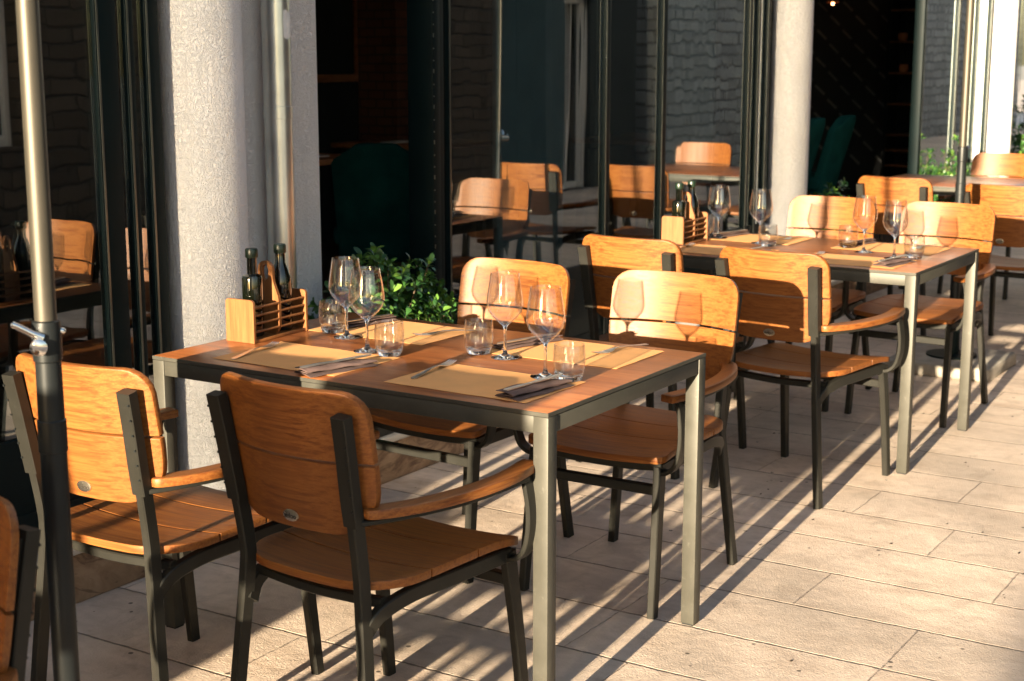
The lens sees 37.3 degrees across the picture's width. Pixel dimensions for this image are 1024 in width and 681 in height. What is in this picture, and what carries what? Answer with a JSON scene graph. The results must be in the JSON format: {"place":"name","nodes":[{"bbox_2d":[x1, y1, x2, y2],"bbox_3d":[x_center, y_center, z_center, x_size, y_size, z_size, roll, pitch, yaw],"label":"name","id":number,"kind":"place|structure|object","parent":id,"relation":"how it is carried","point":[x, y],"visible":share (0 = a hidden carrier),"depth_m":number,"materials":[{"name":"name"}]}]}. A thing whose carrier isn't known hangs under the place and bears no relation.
{"place":"outdoors","nodes":[
{"label":"outdoors","id":0,"kind":"place"},
{"bbox_2d":[319,153,368,282],"bbox_3d":[-1.226,-0.694,8.838,0.600,0.750,0.600,7,13,32],"label":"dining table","id":1,"kind":"object","parent":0,"point":[326,160],"visible":0.03,"depth_m":8.69,"materials":[{"name":"brown wood"}]},
{"bbox_2d":[380,140,407,143],"bbox_3d":[-0.756,-1.320,10.079,0.120,0.012,0.240,7,13,32],"label":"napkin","id":2,"kind":"object","parent":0,"point":[398,141],"visible":0.71,"depth_m":10.00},
{"bbox_2d":[25,246,1023,680],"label":"pavement","id":3,"kind":"structure","parent":0,"point":[869,572],"depth_m":4.44,"materials":[{"name":"beige tile"}]},
{"bbox_2d":[0,496,40,680],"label":"terrace chair","id":4,"kind":"object","parent":3,"relation":"on","point":[20,545],"visible":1,"depth_m":2.24,"materials":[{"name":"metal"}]},
{"bbox_2d":[10,0,79,680],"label":"pole","id":5,"kind":"object","parent":3,"relation":"on","point":[46,331],"visible":1,"depth_m":2.56,"materials":[{"name":"metal"}]},
{"bbox_2d":[2,353,323,680],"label":"terrace chair","id":6,"kind":"object","parent":3,"relation":"on","point":[148,506],"visible":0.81,"depth_m":3.33,"materials":[{"name":"wood"}]},
{"bbox_2d":[206,371,535,680],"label":"terrace chair","id":7,"kind":"object","parent":3,"relation":"on","point":[302,461],"visible":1,"depth_m":3.15,"materials":[{"name":"brown wood"}]},
{"bbox_2d":[152,312,705,680],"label":"terrace table","id":8,"kind":"object","parent":3,"relation":"on","point":[545,419],"visible":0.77,"depth_m":3.77,"materials":[{"name":"wood"}]},
{"bbox_2d":[225,260,307,343],"bbox_3d":[-0.677,-0.117,4.194,0.098,0.210,0.235,6,12,30],"label":"bottle caddy","id":9,"kind":"object","parent":8,"relation":"on","point":[241,323],"visible":0.92,"depth_m":4.17,"materials":[{"name":"brown wood"}]},
{"bbox_2d":[242,248,264,336],"bbox_3d":[-0.708,-0.132,4.141,0.057,0.240,0.057,7,13,32],"label":"bottle","id":10,"kind":"object","parent":9,"relation":"in","point":[252,283],"visible":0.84,"depth_m":4.12,"materials":[{"name":"green glass"}]},
{"bbox_2d":[273,243,292,330],"bbox_3d":[-0.645,-0.150,4.238,0.062,0.240,0.062,7,13,32],"label":"bottle","id":11,"kind":"object","parent":9,"relation":"in","point":[283,280],"visible":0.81,"depth_m":4.21,"materials":[{"name":"black glass"}]},
{"bbox_2d":[214,341,398,375],"bbox_3d":[-0.528,0.045,3.899,0.407,0.001,0.265,7,13,32],"label":"placemat","id":12,"kind":"object","parent":8,"relation":"on","point":[286,355],"visible":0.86,"depth_m":3.91,"materials":[{"name":"fabric"}]},
{"bbox_2d":[231,342,278,358],"bbox_3d":[-0.672,0.025,3.968,0.026,0.010,0.211,5,12,22],"label":"fork","id":13,"kind":"object","parent":12,"relation":"on","point":[269,345],"visible":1,"depth_m":3.97,"materials":[{"name":"metal"}]},
{"bbox_2d":[295,359,377,377],"bbox_3d":[-0.430,0.063,3.752,0.218,0.018,0.072,-10,15,-42],"label":"napkin","id":14,"kind":"object","parent":12,"relation":"on","point":[333,367],"visible":1,"depth_m":3.73,"materials":[{"name":"fabric"}]},
{"bbox_2d":[300,354,371,367],"bbox_3d":[-0.433,0.051,3.766,0.223,0.003,0.018,-10,15,-43],"label":"knife","id":15,"kind":"object","parent":14,"relation":"on","point":[337,360],"visible":1,"depth_m":3.76,"materials":[{"name":"metal"}]},
{"bbox_2d":[329,258,362,338],"bbox_3d":[-0.454,-0.117,4.153,0.095,0.220,0.095,7,13,32],"label":"wine glass","id":16,"kind":"object","parent":8,"relation":"on","point":[346,335],"visible":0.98,"depth_m":4.16,"materials":[{"name":"clear glass"}]},
{"bbox_2d":[348,267,384,353],"bbox_3d":[-0.379,-0.080,3.958,0.095,0.220,0.095,7,13,32],"label":"wine glass","id":17,"kind":"object","parent":8,"relation":"on","point":[367,349],"visible":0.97,"depth_m":3.96,"materials":[{"name":"clear glass"}]},
{"bbox_2d":[374,322,403,356],"bbox_3d":[-0.317,-0.005,3.920,0.078,0.088,0.078,7,13,32],"label":"tumbler","id":18,"kind":"object","parent":8,"relation":"on","point":[390,350],"visible":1,"depth_m":3.91,"materials":[{"name":"clear glass"}]},
{"bbox_2d":[309,316,473,344],"bbox_3d":[-0.337,-0.029,4.287,0.407,0.001,0.265,7,13,33],"label":"placemat","id":19,"kind":"object","parent":8,"relation":"on","point":[390,331],"visible":0.74,"depth_m":4.26,"materials":[{"name":"paper"}]},
{"bbox_2d":[319,301,345,333],"bbox_3d":[-0.501,-0.067,4.241,0.078,0.088,0.078,7,13,32],"label":"tumbler","id":20,"kind":"object","parent":19,"relation":"on","point":[333,328],"visible":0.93,"depth_m":4.23,"materials":[{"name":"clear glass"}]},
{"bbox_2d":[344,315,396,327],"bbox_3d":[-0.434,-0.055,4.371,0.072,0.018,0.218,10,15,43],"label":"napkin","id":21,"kind":"object","parent":19,"relation":"on","point":[372,321],"visible":0.58,"depth_m":4.37,"materials":[{"name":"fabric"}]},
{"bbox_2d":[331,314,392,323],"bbox_3d":[-0.430,-0.062,4.354,0.223,0.003,0.018,-10,15,-43],"label":"knife","id":22,"kind":"object","parent":21,"relation":"on","point":[357,319],"visible":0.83,"depth_m":4.35,"materials":[{"name":"metal"}]},
{"bbox_2d":[412,329,481,335],"bbox_3d":[-0.178,-0.025,4.229,0.211,0.010,0.026,-6,12,-28],"label":"fork","id":23,"kind":"object","parent":19,"relation":"on","point":[429,333],"visible":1,"depth_m":4.22,"materials":[{"name":"metal"}]},
{"bbox_2d":[464,320,493,354],"bbox_3d":[-0.086,-0.010,3.945,0.078,0.088,0.078,7,13,32],"label":"tumbler","id":24,"kind":"object","parent":8,"relation":"on","point":[478,348],"visible":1,"depth_m":3.93,"materials":[{"name":"clear glass"}]},
{"bbox_2d":[384,364,584,402],"bbox_3d":[-0.065,0.099,3.617,0.407,0.001,0.265,7,13,33],"label":"placemat","id":25,"kind":"object","parent":8,"relation":"on","point":[471,380],"visible":0.85,"depth_m":3.63,"materials":[{"name":"paper"}]},
{"bbox_2d":[411,359,456,378],"bbox_3d":[-0.193,0.070,3.736,0.026,0.010,0.211,5,12,25],"label":"fork","id":26,"kind":"object","parent":25,"relation":"on","point":[446,363],"visible":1,"depth_m":3.73,"materials":[{"name":"metal"}]},
{"bbox_2d":[495,379,573,400],"bbox_3d":[0.057,0.109,3.512,0.072,0.018,0.218,9,14,40],"label":"napkin","id":27,"kind":"object","parent":25,"relation":"on","point":[535,389],"visible":0.98,"depth_m":3.49,"materials":[{"name":"fabric"}]},
{"bbox_2d":[503,374,562,390],"bbox_3d":[0.054,0.096,3.526,0.018,0.003,0.223,8,14,38],"label":"knife","id":28,"kind":"object","parent":27,"relation":"on","point":[533,382],"visible":1,"depth_m":3.52,"materials":[{"name":"metal"}]},
{"bbox_2d":[526,287,564,378],"bbox_3d":[0.081,-0.021,3.647,0.095,0.220,0.095,7,13,32],"label":"wine glass","id":29,"kind":"object","parent":25,"relation":"on","point":[545,372],"visible":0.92,"depth_m":3.65,"materials":[{"name":"clear glass"}]},
{"bbox_2d":[553,343,585,381],"bbox_3d":[0.137,0.051,3.623,0.078,0.088,0.078,7,13,32],"label":"tumbler","id":30,"kind":"object","parent":25,"relation":"on","point":[574,375],"visible":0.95,"depth_m":3.62,"materials":[{"name":"clear glass"}]},
{"bbox_2d":[486,273,523,359],"bbox_3d":[-0.018,-0.064,3.876,0.095,0.220,0.095,7,13,32],"label":"wine glass","id":31,"kind":"object","parent":8,"relation":"on","point":[504,355],"visible":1,"depth_m":3.88,"materials":[{"name":"clear glass"}]},
{"bbox_2d":[490,336,663,368],"bbox_3d":[0.158,0.029,3.980,0.407,0.001,0.265,7,13,31],"label":"placemat","id":32,"kind":"object","parent":8,"relation":"on","point":[567,351],"visible":0.83,"depth_m":3.96,"materials":[{"name":"paper"}]},
{"bbox_2d":[492,334,563,350],"bbox_3d":[0.039,0.001,4.076,0.218,0.018,0.072,-10,15,-43],"label":"napkin","id":33,"kind":"object","parent":32,"relation":"on","point":[525,343],"visible":0.77,"depth_m":4.05,"materials":[{"name":"fabric"}]},
{"bbox_2d":[497,333,559,343],"bbox_3d":[0.042,-0.005,4.059,0.223,0.003,0.018,-9,14,-41],"label":"knife","id":34,"kind":"object","parent":33,"relation":"on","point":[526,338],"visible":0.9,"depth_m":4.05,"materials":[{"name":"metal"}]},
{"bbox_2d":[591,343,648,353],"bbox_3d":[0.288,0.020,3.996,0.211,0.010,0.026,-10,15,-44],"label":"fork","id":35,"kind":"object","parent":32,"relation":"on","point":[607,351],"visible":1,"depth_m":3.97,"materials":[{"name":"metal"}]},
{"bbox_2d":[368,257,575,583],"bbox_3d":[-0.129,0.214,4.682,0.570,0.869,0.596,8,13,35],"label":"terrace chair","id":36,"kind":"object","parent":3,"relation":"on","point":[545,282],"visible":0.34,"depth_m":4.76,"materials":[{"name":"wood"}]},
{"bbox_2d":[93,391,1023,661],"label":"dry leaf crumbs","id":37,"kind":"object","parent":3,"relation":"on","point":[811,519],"visible":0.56,"depth_m":4.96,"materials":[{"name":"brown plant"}]},
{"bbox_2d":[513,270,742,619],"bbox_3d":[0.360,0.267,4.405,0.570,0.869,0.596,7,13,32],"label":"terrace chair","id":38,"kind":"object","parent":3,"relation":"on","point":[618,439],"visible":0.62,"depth_m":4.46,"materials":[{"name":"wood"}]},
{"bbox_2d":[576,234,755,479],"bbox_3d":[0.566,0.015,5.724,0.570,0.869,0.596,8,13,35],"label":"terrace chair","id":39,"kind":"object","parent":3,"relation":"on","point":[612,257],"visible":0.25,"depth_m":5.50,"materials":[{"name":"wood"}]},
{"bbox_2d":[628,230,978,474],"bbox_3d":[1.145,0.002,6.117,1.200,0.744,0.800,7,13,32],"label":"terrace table","id":40,"kind":"object","parent":3,"relation":"on","point":[911,277],"visible":0.46,"depth_m":5.80,"materials":[{"name":"metal"}]},
{"bbox_2d":[661,191,707,245],"bbox_3d":[0.712,-0.507,6.236,0.098,0.210,0.235,7,13,32],"label":"bottle caddy","id":41,"kind":"object","parent":40,"relation":"on","point":[673,227],"visible":0.87,"depth_m":6.21,"materials":[{"name":"brown wood"}]},
{"bbox_2d":[672,182,685,241],"bbox_3d":[0.680,-0.522,6.185,0.057,0.240,0.057,7,13,32],"label":"bottle","id":42,"kind":"object","parent":41,"relation":"in","point":[678,206],"visible":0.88,"depth_m":6.16,"materials":[{"name":"black glass"}]},
{"bbox_2d":[685,180,698,238],"bbox_3d":[0.742,-0.541,6.281,0.062,0.240,0.062,7,13,32],"label":"bottle","id":43,"kind":"object","parent":41,"relation":"in","point":[691,191],"visible":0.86,"depth_m":6.25,"materials":[{"name":"black glass"}]},
{"bbox_2d":[679,244,778,254],"bbox_3d":[0.819,-0.357,6.000,0.407,0.001,0.265,7,13,32],"label":"placemat","id":44,"kind":"object","parent":40,"relation":"on","point":[706,249],"visible":0.39,"depth_m":6.02,"materials":[{"name":"fabric"}]},
{"bbox_2d":[708,234,811,244],"bbox_3d":[1.022,-0.429,6.377,0.407,0.001,0.265,7,13,32],"label":"placemat","id":45,"kind":"object","parent":40,"relation":"on","point":[753,238],"visible":0.77,"depth_m":6.36,"materials":[{"name":"fabric"}]},
{"bbox_2d":[708,220,714,237],"bbox_3d":[0.813,-0.476,6.385,0.078,0.088,0.078,7,13,32],"label":"tumbler","id":46,"kind":"object","parent":45,"relation":"on","point":[710,234],"visible":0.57,"depth_m":6.37,"materials":[{"name":"clear glass"}]},
{"bbox_2d":[708,186,730,238],"bbox_3d":[0.869,-0.540,6.367,0.095,0.220,0.095,7,13,32],"label":"wine glass","id":47,"kind":"object","parent":45,"relation":"on","point":[718,236],"visible":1,"depth_m":6.37,"materials":[{"name":"clear glass"}]},
{"bbox_2d":[713,230,749,236],"bbox_3d":[0.920,-0.455,6.465,0.218,0.018,0.072,-10,15,-43],"label":"napkin","id":48,"kind":"object","parent":45,"relation":"on","point":[735,233],"visible":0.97,"depth_m":6.45,"materials":[{"name":"fabric"}]},
{"bbox_2d":[713,229,745,233],"bbox_3d":[0.924,-0.462,6.447,0.223,0.003,0.018,-9,14,-41],"label":"knife","id":49,"kind":"object","parent":48,"relation":"on","point":[730,231],"visible":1,"depth_m":6.45,"materials":[{"name":"metal"}]},
{"bbox_2d":[779,236,806,239],"bbox_3d":[1.188,-0.433,6.367,0.026,0.010,0.211,10,15,44],"label":"fork","id":50,"kind":"object","parent":45,"relation":"on","point":[788,238],"visible":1,"depth_m":6.34,"materials":[{"name":"metal"}]},
{"bbox_2d":[749,189,772,243],"bbox_3d":[1.014,-0.506,6.189,0.095,0.220,0.095,7,13,32],"label":"wine glass","id":51,"kind":"object","parent":40,"relation":"on","point":[760,224],"visible":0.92,"depth_m":6.19,"materials":[{"name":"clear glass"}]},
{"bbox_2d":[758,227,777,246],"bbox_3d":[1.029,-0.423,6.105,0.078,0.088,0.078,7,13,32],"label":"tumbler","id":52,"kind":"object","parent":40,"relation":"on","point":[768,243],"visible":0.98,"depth_m":6.09,"materials":[{"name":"clear glass"}]},
{"bbox_2d":[814,253,916,268],"bbox_3d":[1.283,-0.301,5.710,0.407,0.001,0.265,7,13,32],"label":"placemat","id":53,"kind":"object","parent":40,"relation":"on","point":[853,260],"visible":0.68,"depth_m":5.71,"materials":[{"name":"paper"}]},
{"bbox_2d":[873,258,915,266],"bbox_3d":[1.419,-0.293,5.618,0.072,0.018,0.218,10,15,41],"label":"napkin","id":54,"kind":"object","parent":53,"relation":"on","point":[894,262],"visible":0.98,"depth_m":5.59,"materials":[{"name":"fabric"}]},
{"bbox_2d":[878,255,906,261],"bbox_3d":[1.416,-0.306,5.632,0.018,0.003,0.223,9,14,40],"label":"knife","id":55,"kind":"object","parent":54,"relation":"on","point":[892,258],"visible":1,"depth_m":5.62,"materials":[{"name":"metal"}]},
{"bbox_2d":[883,201,908,258],"bbox_3d":[1.448,-0.419,5.732,0.095,0.220,0.095,7,13,32],"label":"wine glass","id":56,"kind":"object","parent":53,"relation":"on","point":[894,237],"visible":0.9,"depth_m":5.74,"materials":[{"name":"clear glass"}]},
{"bbox_2d":[853,196,877,252],"bbox_3d":[1.374,-0.453,5.912,0.095,0.220,0.095,7,13,32],"label":"wine glass","id":57,"kind":"object","parent":40,"relation":"on","point":[863,250],"visible":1,"depth_m":5.92,"materials":[{"name":"clear glass"}]},
{"bbox_2d":[832,243,949,254],"bbox_3d":[1.517,-0.370,6.071,0.407,0.001,0.265,7,13,33],"label":"placemat","id":58,"kind":"object","parent":40,"relation":"on","point":[899,248],"visible":0.81,"depth_m":6.05,"materials":[{"name":"paper"}]},
{"bbox_2d":[838,225,857,247],"bbox_3d":[1.345,-0.416,6.071,0.078,0.088,0.078,7,13,32],"label":"tumbler","id":59,"kind":"object","parent":58,"relation":"on","point":[851,244],"visible":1,"depth_m":6.06,"materials":[{"name":"clear glass"}]},
{"bbox_2d":[838,239,875,245],"bbox_3d":[1.397,-0.398,6.167,0.072,0.018,0.218,10,15,41],"label":"napkin","id":60,"kind":"object","parent":58,"relation":"on","point":[868,241],"visible":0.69,"depth_m":6.17,"materials":[{"name":"fabric"}]},
{"bbox_2d":[843,238,872,242],"bbox_3d":[1.401,-0.405,6.149,0.018,0.003,0.223,10,15,44],"label":"knife","id":61,"kind":"object","parent":60,"relation":"on","point":[858,240],"visible":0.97,"depth_m":6.15,"materials":[{"name":"metal"}]},
{"bbox_2d":[904,236,924,259],"bbox_3d":[1.521,-0.353,5.739,0.078,0.088,0.078,7,13,32],"label":"tumbler","id":62,"kind":"object","parent":40,"relation":"on","point":[916,255],"visible":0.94,"depth_m":5.72,"materials":[{"name":"clear glass"}]},
{"bbox_2d":[733,195,877,411],"bbox_3d":[1.325,-0.186,6.776,0.570,0.869,0.596,7,13,33],"label":"terrace chair","id":63,"kind":"object","parent":3,"relation":"on","point":[820,212],"visible":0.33,"depth_m":6.90,"materials":[{"name":"wood"}]},
{"bbox_2d":[708,246,904,509],"bbox_3d":[1.027,0.083,5.367,0.570,0.869,0.596,8,14,38],"label":"terrace chair","id":64,"kind":"object","parent":3,"relation":"on","point":[781,313],"visible":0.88,"depth_m":5.14,"materials":[{"name":"wood"}]},
{"bbox_2d":[849,175,961,335],"bbox_3d":[2.168,-0.477,8.303,0.570,0.869,0.596,8,13,36],"label":"terrace chair","id":65,"kind":"object","parent":3,"relation":"on","point":[899,192],"visible":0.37,"depth_m":8.04,"materials":[{"name":"wood"}]},
{"bbox_2d":[842,201,996,427],"bbox_3d":[1.765,-0.134,6.502,0.570,0.869,0.596,8,13,35],"label":"terrace chair","id":66,"kind":"object","parent":3,"relation":"on","point":[960,220],"visible":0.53,"depth_m":6.56,"materials":[{"name":"wood"}]},
{"bbox_2d":[865,174,1023,292],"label":"terrace table","id":67,"kind":"object","parent":3,"relation":"on","point":[943,185],"visible":0.3,"depth_m":9.17,"materials":[{"name":"wood"}]},
{"bbox_2d":[885,0,1015,381],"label":"umbrella","id":68,"kind":"object","parent":3,"relation":"on","point":[929,358],"visible":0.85,"depth_m":7.20,"materials":[{"name":"metal"}]},
{"bbox_2d":[937,153,1023,299],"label":"terrace chair","id":69,"kind":"object","parent":3,"relation":"on","point":[1009,165],"visible":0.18,"depth_m":9.86,"materials":[{"name":"wood"}]},
{"bbox_2d":[960,183,1023,335],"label":"terrace chair","id":70,"kind":"object","parent":3,"relation":"on","point":[1001,201],"visible":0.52,"depth_m":7.58,"materials":[{"name":"wood"}]},
{"bbox_2d":[898,33,907,40],"bbox_3d":[3.547,-2.756,13.776,0.089,0.070,0.090,7,13,32],"label":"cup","id":71,"kind":"object","parent":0,"point":[902,36],"visible":1,"depth_m":13.74,"materials":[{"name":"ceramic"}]},
{"bbox_2d":[899,64,908,71],"bbox_3d":[3.564,-2.479,13.818,0.089,0.070,0.090,7,13,32],"label":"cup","id":72,"kind":"object","parent":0,"point":[903,68],"visible":1,"depth_m":13.78,"materials":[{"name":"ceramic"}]},
{"label":"ground","id":73,"kind":"structure","parent":0,"visible":0},
{"bbox_2d":[0,0,1023,620],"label":"restaurant building","id":74,"kind":"structure","parent":73,"relation":"on","point":[190,142],"depth_m":7.34,"materials":[{"name":"stone"}]},
{"bbox_2d":[0,0,171,528],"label":"window","id":75,"kind":"structure","parent":74,"relation":"in","point":[15,484],"depth_m":4.41,"materials":[{"name":"metal"}]},
{"bbox_2d":[315,0,357,82],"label":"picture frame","id":76,"kind":"object","parent":74,"relation":"attached to","point":[336,42],"visible":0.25,"depth_m":10.74,"materials":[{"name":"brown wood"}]},
{"bbox_2d":[331,143,409,308],"bbox_3d":[-0.667,-0.578,7.820,0.480,0.906,0.668,0,11,0],"label":"dining chair","id":77,"kind":"object","parent":74,"relation":"on","point":[370,181],"visible":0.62,"depth_m":7.55,"materials":[{"name":"teal fabric"}]},
{"bbox_2d":[308,242,467,436],"bbox_3d":[-0.461,-0.022,5.473,0.419,0.689,0.868,7,13,32],"label":"potted shrub","id":78,"kind":"object","parent":74,"relation":"on","point":[432,304],"visible":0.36,"depth_m":5.40,"materials":[{"name":"green plant"}]},
{"bbox_2d":[330,139,490,254],"bbox_3d":[-0.675,-0.969,10.275,0.750,0.750,0.800,7,13,32],"label":"dining table","id":79,"kind":"object","parent":74,"relation":"on","point":[341,147],"visible":0.41,"depth_m":10.34,"materials":[{"name":"brown wood"}]},
{"bbox_2d":[492,0,565,264],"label":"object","id":80,"kind":"object","parent":74,"relation":"hanging from","point":[528,72],"visible":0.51,"depth_m":6.73,"materials":[{"name":"glass"}]},
{"bbox_2d":[439,0,771,339],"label":"window","id":81,"kind":"structure","parent":74,"relation":"in","point":[579,323],"depth_m":7.30,"materials":[{"name":"metal"}]},
{"bbox_2d":[572,133,730,245],"bbox_3d":[0.994,-1.070,10.805,0.800,0.750,0.900,7,13,32],"label":"dining table","id":82,"kind":"object","parent":74,"relation":"on","point":[634,141],"visible":0.61,"depth_m":10.81,"materials":[{"name":"brown wood"}]},
{"bbox_2d":[664,0,716,229],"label":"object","id":83,"kind":"object","parent":74,"relation":"hanging from","point":[691,45],"visible":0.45,"depth_m":8.05,"materials":[{"name":"glass"}]},
{"bbox_2d":[710,128,768,229],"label":"dining chair","id":84,"kind":"object","parent":74,"relation":"on","point":[720,190],"visible":0.08,"depth_m":9.92,"materials":[{"name":"teal fabric"}]},
{"bbox_2d":[723,117,824,230],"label":"dining chair","id":85,"kind":"object","parent":74,"relation":"on","point":[817,126],"visible":0.32,"depth_m":10.29,"materials":[{"name":"teal fabric"}]},
{"bbox_2d":[711,0,888,193],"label":"lattice panel","id":86,"kind":"object","parent":74,"relation":"on","point":[849,48],"visible":0.43,"depth_m":14.49,"materials":[{"name":"paint"}]},
{"bbox_2d":[807,115,855,195],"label":"dining chair","id":87,"kind":"object","parent":74,"relation":"on","point":[835,147],"visible":0.66,"depth_m":10.67,"materials":[{"name":"teal fabric"}]},
{"bbox_2d":[806,176,857,232],"bbox_3d":[1.919,-0.689,9.183,0.308,0.608,0.684,7,13,32],"label":"potted shrub","id":88,"kind":"object","parent":74,"relation":"on","point":[829,187],"visible":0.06,"depth_m":9.11,"materials":[{"name":"green plant"}]},
{"bbox_2d":[826,0,838,4],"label":"pendant lamp","id":89,"kind":"object","parent":74,"relation":"hanging from","point":[832,2],"visible":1,"depth_m":13.95,"materials":[{"name":"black plastic"}]},
{"bbox_2d":[881,0,915,176],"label":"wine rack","id":90,"kind":"object","parent":74,"relation":"in","point":[897,105],"visible":0.5,"depth_m":14.00,"materials":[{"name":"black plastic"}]},
{"bbox_2d":[927,134,972,237],"bbox_3d":[3.266,-1.142,11.179,0.356,0.749,0.720,7,13,32],"label":"potted shrub","id":91,"kind":"object","parent":74,"relation":"on","point":[946,172],"visible":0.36,"depth_m":11.09,"materials":[{"name":"green plant"}]},
{"bbox_2d":[916,0,993,236],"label":"window","id":92,"kind":"structure","parent":74,"relation":"in","point":[946,19],"depth_m":11.26,"materials":[{"name":"glass"}]},
{"bbox_2d":[1010,0,1023,177],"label":"window","id":93,"kind":"structure","parent":74,"relation":"in","point":[1019,67],"depth_m":12.89,"materials":[{"name":"metal"}]},
{"bbox_2d":[1011,94,1023,177],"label":"potted shrub","id":94,"kind":"object","parent":74,"relation":"on","point":[1019,142],"visible":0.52,"depth_m":12.82,"materials":[{"name":"green plant"}]}
]}

